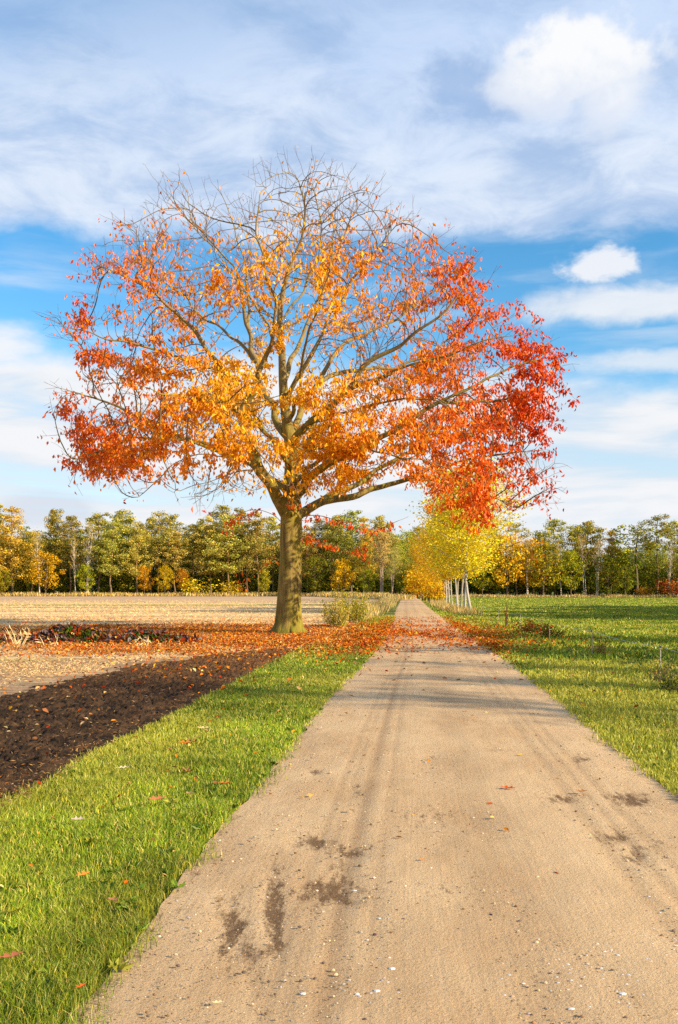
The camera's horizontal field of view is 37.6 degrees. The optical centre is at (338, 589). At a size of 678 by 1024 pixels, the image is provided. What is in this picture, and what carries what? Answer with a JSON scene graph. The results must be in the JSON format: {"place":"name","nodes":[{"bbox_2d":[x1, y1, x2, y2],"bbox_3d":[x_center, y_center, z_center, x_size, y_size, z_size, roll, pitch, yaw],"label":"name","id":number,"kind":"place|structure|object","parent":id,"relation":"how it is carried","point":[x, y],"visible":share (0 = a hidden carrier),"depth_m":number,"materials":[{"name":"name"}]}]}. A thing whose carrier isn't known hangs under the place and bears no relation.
{"place":"outdoors","nodes":[
{"label":"outdoors","id":0,"kind":"place"},
{"bbox_2d":[0,647,296,800],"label":"ploughed strip","id":1,"kind":"object","parent":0,"point":[60,700],"visible":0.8,"depth_m":13.11,"materials":[{"name":"brown soil"}]},
{"bbox_2d":[0,647,297,810],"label":"crop residue","id":2,"kind":"object","parent":1,"relation":"on","point":[133,670],"visible":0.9,"depth_m":14.17,"materials":[{"name":"soil"}]},
{"bbox_2d":[0,596,378,762],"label":"stubble field","id":3,"kind":"structure","parent":0,"point":[47,679],"depth_m":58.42,"materials":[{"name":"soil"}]},
{"bbox_2d":[0,570,14,592],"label":"young oak","id":4,"kind":"object","parent":3,"relation":"on","point":[5,572],"visible":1,"depth_m":226.74,"materials":[{"name":"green plant"}]},
{"bbox_2d":[0,625,30,646],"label":"dry stalks","id":5,"kind":"object","parent":3,"relation":"on","point":[14,640],"visible":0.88,"depth_m":27.45,"materials":[{"name":"beige plant"}]},
{"bbox_2d":[0,506,45,592],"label":"larch tree","id":6,"kind":"object","parent":3,"relation":"on","point":[12,540],"visible":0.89,"depth_m":231.65,"materials":[{"name":"yellow plant"}]},
{"bbox_2d":[10,530,51,591],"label":"larch tree","id":7,"kind":"object","parent":3,"relation":"on","point":[23,548],"visible":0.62,"depth_m":233.11,"materials":[{"name":"yellow plant"}]},
{"bbox_2d":[29,531,45,591],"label":"birch tree","id":8,"kind":"object","parent":3,"relation":"on","point":[37,547],"visible":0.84,"depth_m":230.01,"materials":[{"name":"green plant"}]},
{"bbox_2d":[28,550,65,595],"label":"golden oak","id":9,"kind":"object","parent":3,"relation":"on","point":[39,581],"visible":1,"depth_m":225.69,"materials":[{"name":"yellow plant"}]},
{"bbox_2d":[44,515,95,591],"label":"pine tree","id":10,"kind":"object","parent":3,"relation":"on","point":[68,531],"visible":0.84,"depth_m":234.15,"materials":[{"name":"green plant"}]},
{"bbox_2d":[70,536,80,591],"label":"birch tree","id":11,"kind":"object","parent":3,"relation":"on","point":[74,549],"visible":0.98,"depth_m":228.30,"materials":[{"name":"grey plant"}]},
{"bbox_2d":[75,563,95,591],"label":"young oak","id":12,"kind":"object","parent":3,"relation":"on","point":[84,583],"visible":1,"depth_m":225.76,"materials":[{"name":"green plant"}]},
{"bbox_2d":[77,520,102,591],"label":"birch tree","id":13,"kind":"object","parent":3,"relation":"on","point":[90,547],"visible":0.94,"depth_m":228.49,"materials":[{"name":"green plant"}]},
{"bbox_2d":[0,622,205,644],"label":"leaf heap","id":14,"kind":"object","parent":3,"relation":"on","point":[76,632],"visible":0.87,"depth_m":29.15,"materials":[{"name":"brown plant"}]},
{"bbox_2d":[82,521,137,593],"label":"pine tree","id":15,"kind":"object","parent":3,"relation":"on","point":[110,561],"visible":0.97,"depth_m":227.74,"materials":[{"name":"green plant"}]},
{"bbox_2d":[110,521,157,592],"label":"pine tree","id":16,"kind":"object","parent":3,"relation":"on","point":[136,538],"visible":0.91,"depth_m":228.90,"materials":[{"name":"green plant"}]},
{"bbox_2d":[136,565,154,593],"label":"golden oak","id":17,"kind":"object","parent":3,"relation":"on","point":[143,571],"visible":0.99,"depth_m":226.84,"materials":[{"name":"orange plant"}]},
{"bbox_2d":[132,517,169,593],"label":"pine tree","id":18,"kind":"object","parent":3,"relation":"on","point":[149,548],"visible":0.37,"depth_m":233.92,"materials":[{"name":"green plant"}]},
{"bbox_2d":[133,510,179,592],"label":"pine tree","id":19,"kind":"object","parent":3,"relation":"on","point":[159,529],"visible":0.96,"depth_m":230.31,"materials":[{"name":"green plant"}]},
{"bbox_2d":[155,564,174,594],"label":"golden oak","id":20,"kind":"object","parent":3,"relation":"on","point":[165,567],"visible":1,"depth_m":225.78,"materials":[{"name":"yellow plant"}]},
{"bbox_2d":[152,531,190,592],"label":"pine tree","id":21,"kind":"object","parent":3,"relation":"on","point":[176,551],"visible":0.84,"depth_m":229.67,"materials":[{"name":"green plant"}]},
{"bbox_2d":[148,513,194,592],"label":"pine tree","id":22,"kind":"object","parent":3,"relation":"on","point":[172,519],"visible":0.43,"depth_m":235.53,"materials":[{"name":"green plant"}]},
{"bbox_2d":[175,568,188,590],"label":"golden oak","id":23,"kind":"object","parent":3,"relation":"on","point":[181,572],"visible":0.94,"depth_m":226.77,"materials":[{"name":"orange plant"}]},
{"bbox_2d":[176,523,213,592],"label":"pine tree","id":24,"kind":"object","parent":3,"relation":"on","point":[195,529],"visible":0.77,"depth_m":231.52,"materials":[{"name":"green plant"}]},
{"bbox_2d":[180,576,217,593],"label":"yellow shrub","id":25,"kind":"object","parent":3,"relation":"on","point":[192,588],"visible":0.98,"depth_m":225.64,"materials":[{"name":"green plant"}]},
{"bbox_2d":[182,515,237,592],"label":"pine tree","id":26,"kind":"object","parent":3,"relation":"on","point":[209,528],"visible":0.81,"depth_m":229.68,"materials":[{"name":"green plant"}]},
{"bbox_2d":[195,504,246,592],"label":"pine tree","id":27,"kind":"object","parent":3,"relation":"on","point":[221,508],"visible":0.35,"depth_m":234.56,"materials":[{"name":"green plant"}]},
{"bbox_2d":[198,513,255,590],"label":"pine tree","id":28,"kind":"object","parent":3,"relation":"on","point":[224,518],"visible":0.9,"depth_m":227.24,"materials":[{"name":"green plant"}]},
{"bbox_2d":[218,580,243,593],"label":"yellow shrub","id":29,"kind":"object","parent":3,"relation":"on","point":[227,589],"visible":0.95,"depth_m":225.08,"materials":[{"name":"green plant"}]},
{"bbox_2d":[226,507,255,591],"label":"pine tree","id":30,"kind":"object","parent":3,"relation":"on","point":[237,510],"visible":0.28,"depth_m":235.78,"materials":[{"name":"green plant"}]},
{"bbox_2d":[229,522,264,591],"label":"pine tree","id":31,"kind":"object","parent":3,"relation":"on","point":[246,544],"visible":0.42,"depth_m":230.79,"materials":[{"name":"green plant"}]},
{"bbox_2d":[232,510,279,592],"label":"pine tree","id":32,"kind":"object","parent":3,"relation":"on","point":[258,524],"visible":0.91,"depth_m":227.83,"materials":[{"name":"green plant"}]},
{"bbox_2d":[257,568,271,592],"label":"young oak","id":33,"kind":"object","parent":3,"relation":"on","point":[264,572],"visible":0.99,"depth_m":225.87,"materials":[{"name":"green plant"}]},
{"bbox_2d":[252,516,279,592],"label":"pine tree","id":34,"kind":"object","parent":3,"relation":"on","point":[272,527],"visible":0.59,"depth_m":234.46,"materials":[{"name":"green plant"}]},
{"bbox_2d":[35,147,582,633],"bbox_3d":[-0.990,-7.533,35.714,20.634,18.474,16.582,0,0,0],"label":"oak tree","id":35,"kind":"object","parent":3,"relation":"on","point":[297,447],"visible":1,"depth_m":32.87,"materials":[{"name":"orange plant"}]},
{"bbox_2d":[302,525,324,592],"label":"pine tree","id":36,"kind":"object","parent":3,"relation":"on","point":[307,548],"visible":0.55,"depth_m":229.06,"materials":[{"name":"green plant"}]},
{"bbox_2d":[302,555,328,592],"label":"green oak","id":37,"kind":"object","parent":3,"relation":"on","point":[319,576],"visible":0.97,"depth_m":224.62,"materials":[{"name":"green plant"}]},
{"bbox_2d":[302,518,338,591],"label":"pine tree","id":38,"kind":"object","parent":3,"relation":"on","point":[318,525],"visible":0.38,"depth_m":234.17,"materials":[{"name":"green plant"}]},
{"bbox_2d":[312,519,348,590],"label":"pine tree","id":39,"kind":"object","parent":3,"relation":"on","point":[328,532],"visible":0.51,"depth_m":230.92,"materials":[{"name":"green plant"}]},
{"bbox_2d":[317,589,352,627],"bbox_3d":[-0.157,0.785,41.338,1.533,1.646,1.729,0,0,0],"label":"leafy bush","id":40,"kind":"object","parent":3,"relation":"on","point":[338,616],"visible":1,"depth_m":41.25,"materials":[{"name":"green plant"}]},
{"bbox_2d":[322,515,356,591],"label":"pine tree","id":41,"kind":"object","parent":3,"relation":"on","point":[337,538],"visible":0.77,"depth_m":228.99,"materials":[{"name":"green plant"}]},
{"bbox_2d":[329,557,357,591],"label":"golden oak","id":42,"kind":"object","parent":3,"relation":"on","point":[340,566],"visible":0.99,"depth_m":222.51,"materials":[{"name":"yellow plant"}]},
{"bbox_2d":[318,509,378,592],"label":"pine tree","id":43,"kind":"object","parent":3,"relation":"on","point":[350,514],"visible":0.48,"depth_m":233.03,"materials":[{"name":"green plant"}]},
{"bbox_2d":[334,586,375,622],"bbox_3d":[0.674,0.750,46.920,1.776,1.841,1.953,0,0,-38],"label":"leafy bush","id":44,"kind":"object","parent":3,"relation":"on","point":[355,606],"visible":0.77,"depth_m":46.92,"materials":[{"name":"green plant"}]},
{"bbox_2d":[348,516,383,591],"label":"larch tree","id":45,"kind":"object","parent":3,"relation":"on","point":[367,537],"visible":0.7,"depth_m":224.34,"materials":[{"name":"green plant"}]},
{"bbox_2d":[359,568,375,591],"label":"young oak","id":46,"kind":"object","parent":3,"relation":"on","point":[368,573],"visible":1,"depth_m":214.71,"materials":[{"name":"green plant"}]},
{"bbox_2d":[367,526,392,592],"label":"tree","id":47,"kind":"object","parent":3,"relation":"on","point":[383,545],"visible":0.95,"depth_m":210.31,"materials":[{"name":"brown plant"}]},
{"bbox_2d":[363,515,399,590],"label":"pine tree","id":48,"kind":"object","parent":3,"relation":"on","point":[380,521],"visible":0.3,"depth_m":230.46,"materials":[{"name":"green plant"}]},
{"bbox_2d":[383,547,400,593],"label":"tree","id":49,"kind":"object","parent":3,"relation":"on","point":[392,566],"visible":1,"depth_m":205.01,"materials":[{"name":"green plant"}]},
{"bbox_2d":[377,533,407,593],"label":"pine tree","id":50,"kind":"object","parent":3,"relation":"on","point":[392,543],"visible":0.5,"depth_m":218.64,"materials":[{"name":"green plant"}]},
{"bbox_2d":[0,591,413,599],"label":"dry grass","id":51,"kind":"structure","parent":0,"point":[375,595],"depth_m":223.32,"materials":[{"name":"beige plant"}]},
{"bbox_2d":[0,590,677,1023],"bbox_3d":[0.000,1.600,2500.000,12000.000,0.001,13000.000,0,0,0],"label":"ground","id":52,"kind":"structure","parent":0,"point":[390,612],"depth_m":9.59,"materials":[{"name":"green plant"}]},
{"bbox_2d":[0,504,14,564],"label":"pine tree","id":53,"kind":"object","parent":52,"relation":"on","point":[3,545],"visible":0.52,"depth_m":235.92,"materials":[{"name":"green plant"}]},
{"bbox_2d":[37,508,69,593],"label":"pine tree","id":54,"kind":"object","parent":52,"relation":"on","point":[54,519],"visible":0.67,"depth_m":237.37,"materials":[{"name":"green plant"}]},
{"bbox_2d":[68,512,129,592],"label":"pine tree","id":55,"kind":"object","parent":52,"relation":"on","point":[99,521],"visible":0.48,"depth_m":234.85,"materials":[{"name":"green plant"}]},
{"bbox_2d":[94,509,144,592],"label":"pine tree","id":56,"kind":"object","parent":52,"relation":"on","point":[117,517],"visible":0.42,"depth_m":236.11,"materials":[{"name":"green plant"}]},
{"bbox_2d":[183,522,211,591],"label":"pine tree","id":57,"kind":"object","parent":52,"relation":"on","point":[196,567],"visible":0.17,"depth_m":236.39,"materials":[{"name":"green plant"}]},
{"bbox_2d":[0,653,673,993],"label":"verge weeds","id":58,"kind":"object","parent":52,"relation":"on","point":[121,966],"visible":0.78,"depth_m":5.26,"materials":[{"name":"green plant"}]},
{"bbox_2d":[0,615,677,886],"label":"leaf litter","id":59,"kind":"object","parent":52,"relation":"on","point":[245,637],"visible":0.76,"depth_m":29.60,"materials":[{"name":"orange plant"}]},
{"bbox_2d":[0,525,677,595],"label":"woodland","id":60,"kind":"object","parent":52,"relation":"on","point":[128,584],"visible":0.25,"depth_m":236.69,"materials":[{"name":"green plant"}]},
{"bbox_2d":[337,594,402,621],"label":"dry grass","id":61,"kind":"structure","parent":52,"relation":"on","point":[385,604],"depth_m":66.59,"materials":[{"name":"beige plant"}]},
{"bbox_2d":[402,567,430,598],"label":"orange scrub","id":62,"kind":"object","parent":52,"relation":"on","point":[412,573],"visible":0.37,"depth_m":165.14,"materials":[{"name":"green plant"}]},
{"bbox_2d":[403,568,438,600],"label":"orange scrub","id":63,"kind":"object","parent":52,"relation":"on","point":[414,591],"visible":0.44,"depth_m":137.48,"materials":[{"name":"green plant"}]},
{"bbox_2d":[403,531,443,583],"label":"poplar tree","id":64,"kind":"object","parent":52,"relation":"on","point":[413,553],"visible":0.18,"depth_m":134.76,"materials":[{"name":"yellow plant"}]},
{"bbox_2d":[410,513,446,602],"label":"poplar tree","id":65,"kind":"object","parent":52,"relation":"on","point":[424,543],"visible":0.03,"depth_m":96.05,"materials":[{"name":"yellow plant"}]},
{"bbox_2d":[414,572,449,602],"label":"orange scrub","id":66,"kind":"object","parent":52,"relation":"on","point":[422,576],"visible":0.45,"depth_m":117.55,"materials":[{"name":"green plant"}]},
{"bbox_2d":[421,579,447,600],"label":"orange scrub","id":67,"kind":"object","parent":52,"relation":"on","point":[434,594],"visible":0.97,"depth_m":103.73,"materials":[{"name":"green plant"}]},
{"bbox_2d":[419,498,485,603],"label":"poplar tree","id":68,"kind":"object","parent":52,"relation":"on","point":[448,578],"visible":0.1,"depth_m":76.42,"materials":[{"name":"yellow plant"}]},
{"bbox_2d":[422,494,488,607],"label":"poplar tree","id":69,"kind":"object","parent":52,"relation":"on","point":[450,574],"visible":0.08,"depth_m":75.01,"materials":[{"name":"yellow plant"}]},
{"bbox_2d":[417,496,502,605],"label":"poplar tree","id":70,"kind":"object","parent":52,"relation":"on","point":[457,574],"visible":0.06,"depth_m":71.42,"materials":[{"name":"yellow plant"}]},
{"bbox_2d":[419,478,518,606],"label":"poplar tree","id":71,"kind":"object","parent":52,"relation":"on","point":[446,565],"visible":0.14,"depth_m":67.71,"materials":[{"name":"yellow plant"}]},
{"bbox_2d":[405,453,533,608],"bbox_3d":[8.477,-3.707,63.353,8.525,10.640,8.683,0,0,0],"label":"poplar tree","id":72,"kind":"object","parent":52,"relation":"on","point":[465,564],"visible":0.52,"depth_m":63.22,"materials":[{"name":"yellow plant"}]},
{"bbox_2d":[467,555,496,594],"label":"young oak","id":73,"kind":"object","parent":52,"relation":"on","point":[480,580],"visible":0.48,"depth_m":198.76,"materials":[{"name":"green plant"}]},
{"bbox_2d":[480,531,509,594],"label":"pine tree","id":74,"kind":"object","parent":52,"relation":"on","point":[496,555],"visible":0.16,"depth_m":204.02,"materials":[{"name":"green plant"}]},
{"bbox_2d":[484,532,532,594],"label":"golden oak","id":75,"kind":"object","parent":52,"relation":"on","point":[506,574],"visible":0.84,"depth_m":197.14,"materials":[{"name":"yellow plant"}]},
{"bbox_2d":[494,521,542,594],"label":"pine tree","id":76,"kind":"object","parent":52,"relation":"on","point":[518,531],"visible":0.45,"depth_m":203.84,"materials":[{"name":"green plant"}]},
{"bbox_2d":[519,536,534,593],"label":"birch tree","id":77,"kind":"object","parent":52,"relation":"on","point":[527,562],"visible":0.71,"depth_m":199.06,"materials":[{"name":"green plant"}]},
{"bbox_2d":[513,537,546,593],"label":"golden oak","id":78,"kind":"object","parent":52,"relation":"on","point":[535,558],"visible":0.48,"depth_m":201.41,"materials":[{"name":"yellow plant"}]},
{"bbox_2d":[508,616,555,632],"bbox_3d":[6.808,1.302,35.573,1.600,0.748,1.405,0,0,0],"label":"bramble bush","id":79,"kind":"object","parent":52,"relation":"on","point":[529,625],"visible":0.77,"depth_m":35.46,"materials":[{"name":"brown plant"}]},
{"bbox_2d":[522,537,564,595],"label":"young oak","id":80,"kind":"object","parent":52,"relation":"on","point":[546,545],"visible":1,"depth_m":196.33,"materials":[{"name":"green plant"}]},
{"bbox_2d":[533,623,565,637],"bbox_3d":[6.993,1.363,32.560,0.982,0.644,1.189,0,0,36],"label":"bramble bush","id":81,"kind":"object","parent":52,"relation":"on","point":[545,632],"visible":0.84,"depth_m":32.56,"materials":[{"name":"green plant"}]},
{"bbox_2d":[531,518,572,595],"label":"pine tree","id":82,"kind":"object","parent":52,"relation":"on","point":[549,527],"visible":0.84,"depth_m":204.26,"materials":[{"name":"green plant"}]},
{"bbox_2d":[556,548,585,594],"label":"young oak","id":83,"kind":"object","parent":52,"relation":"on","point":[570,562],"visible":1,"depth_m":196.72,"materials":[{"name":"green plant"}]},
{"bbox_2d":[553,525,600,593],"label":"pine tree","id":84,"kind":"object","parent":52,"relation":"on","point":[576,531],"visible":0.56,"depth_m":203.06,"materials":[{"name":"green plant"}]},
{"bbox_2d":[576,534,591,594],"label":"birch tree","id":85,"kind":"object","parent":52,"relation":"on","point":[582,552],"visible":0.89,"depth_m":199.88,"materials":[{"name":"green plant"}]},
{"bbox_2d":[563,520,611,594],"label":"pine tree","id":86,"kind":"object","parent":52,"relation":"on","point":[586,528],"visible":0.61,"depth_m":204.00,"materials":[{"name":"green plant"}]},
{"bbox_2d":[587,537,607,595],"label":"birch tree","id":87,"kind":"object","parent":52,"relation":"on","point":[597,545],"visible":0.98,"depth_m":197.99,"materials":[{"name":"green plant"}]},
{"bbox_2d":[585,638,611,653],"bbox_3d":[6.321,1.396,24.099,0.656,0.590,0.832,0,0,-41],"label":"tall weed","id":88,"kind":"object","parent":52,"relation":"on","point":[600,649],"visible":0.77,"depth_m":23.99,"materials":[{"name":"green plant"}]},
{"bbox_2d":[584,554,631,595],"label":"green oak","id":89,"kind":"object","parent":52,"relation":"on","point":[607,563],"visible":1,"depth_m":196.52,"materials":[{"name":"green plant"}]},
{"bbox_2d":[598,530,621,593],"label":"larch tree","id":90,"kind":"object","parent":52,"relation":"on","point":[607,549],"visible":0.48,"depth_m":202.64,"materials":[{"name":"green plant"}]},
{"bbox_2d":[608,551,642,594],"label":"green oak","id":91,"kind":"object","parent":52,"relation":"on","point":[628,579],"visible":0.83,"depth_m":198.49,"materials":[{"name":"green plant"}]},
{"bbox_2d":[607,524,667,595],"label":"pine tree","id":92,"kind":"object","parent":52,"relation":"on","point":[636,553],"visible":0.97,"depth_m":198.61,"materials":[{"name":"green plant"}]},
{"bbox_2d":[638,562,661,594],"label":"green oak","id":93,"kind":"object","parent":52,"relation":"on","point":[651,567],"visible":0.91,"depth_m":201.57,"materials":[{"name":"green plant"}]},
{"bbox_2d":[630,514,677,593],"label":"pine tree","id":94,"kind":"object","parent":52,"relation":"on","point":[662,523],"visible":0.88,"depth_m":200.03,"materials":[{"name":"green plant"}]},
{"bbox_2d":[638,646,677,680],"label":"tall weed","id":95,"kind":"object","parent":52,"relation":"on","point":[665,669],"visible":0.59,"depth_m":17.27,"materials":[{"name":"green plant"}]},
{"bbox_2d":[652,661,677,691],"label":"tall weed","id":96,"kind":"object","parent":52,"relation":"on","point":[670,684],"visible":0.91,"depth_m":15.50,"materials":[{"name":"green plant"}]},
{"bbox_2d":[653,519,677,594],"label":"pine tree","id":97,"kind":"object","parent":52,"relation":"on","point":[674,522],"visible":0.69,"depth_m":203.36,"materials":[{"name":"green plant"}]},
{"bbox_2d":[654,578,677,596],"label":"rusty shrub","id":98,"kind":"object","parent":52,"relation":"on","point":[666,584],"visible":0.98,"depth_m":196.24,"materials":[{"name":"red plant"}]},
{"bbox_2d":[663,544,677,594],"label":"birch tree","id":99,"kind":"object","parent":52,"relation":"on","point":[670,563],"visible":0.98,"depth_m":199.29,"materials":[{"name":"green plant"}]},
{"bbox_2d":[0,0,677,589],"label":"sky","id":100,"kind":"structure","parent":0,"point":[544,132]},
{"bbox_2d":[63,597,677,1023],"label":"dirt track","id":101,"kind":"structure","parent":0,"point":[587,905],"depth_m":5.40,"materials":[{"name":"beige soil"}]},
{"bbox_2d":[428,599,482,614],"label":"dry grass","id":102,"kind":"structure","parent":0,"point":[443,604],"depth_m":69.93,"materials":[{"name":"beige plant"}]},
{"bbox_2d":[400,593,677,597],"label":"dry grass","id":103,"kind":"structure","parent":0,"point":[563,595],"depth_m":196.09,"materials":[{"name":"beige plant"}]},
{"bbox_2d":[419,597,677,797],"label":"meadow grass","id":104,"kind":"structure","parent":0,"point":[621,728],"depth_m":18.23,"materials":[{"name":"green plant"}]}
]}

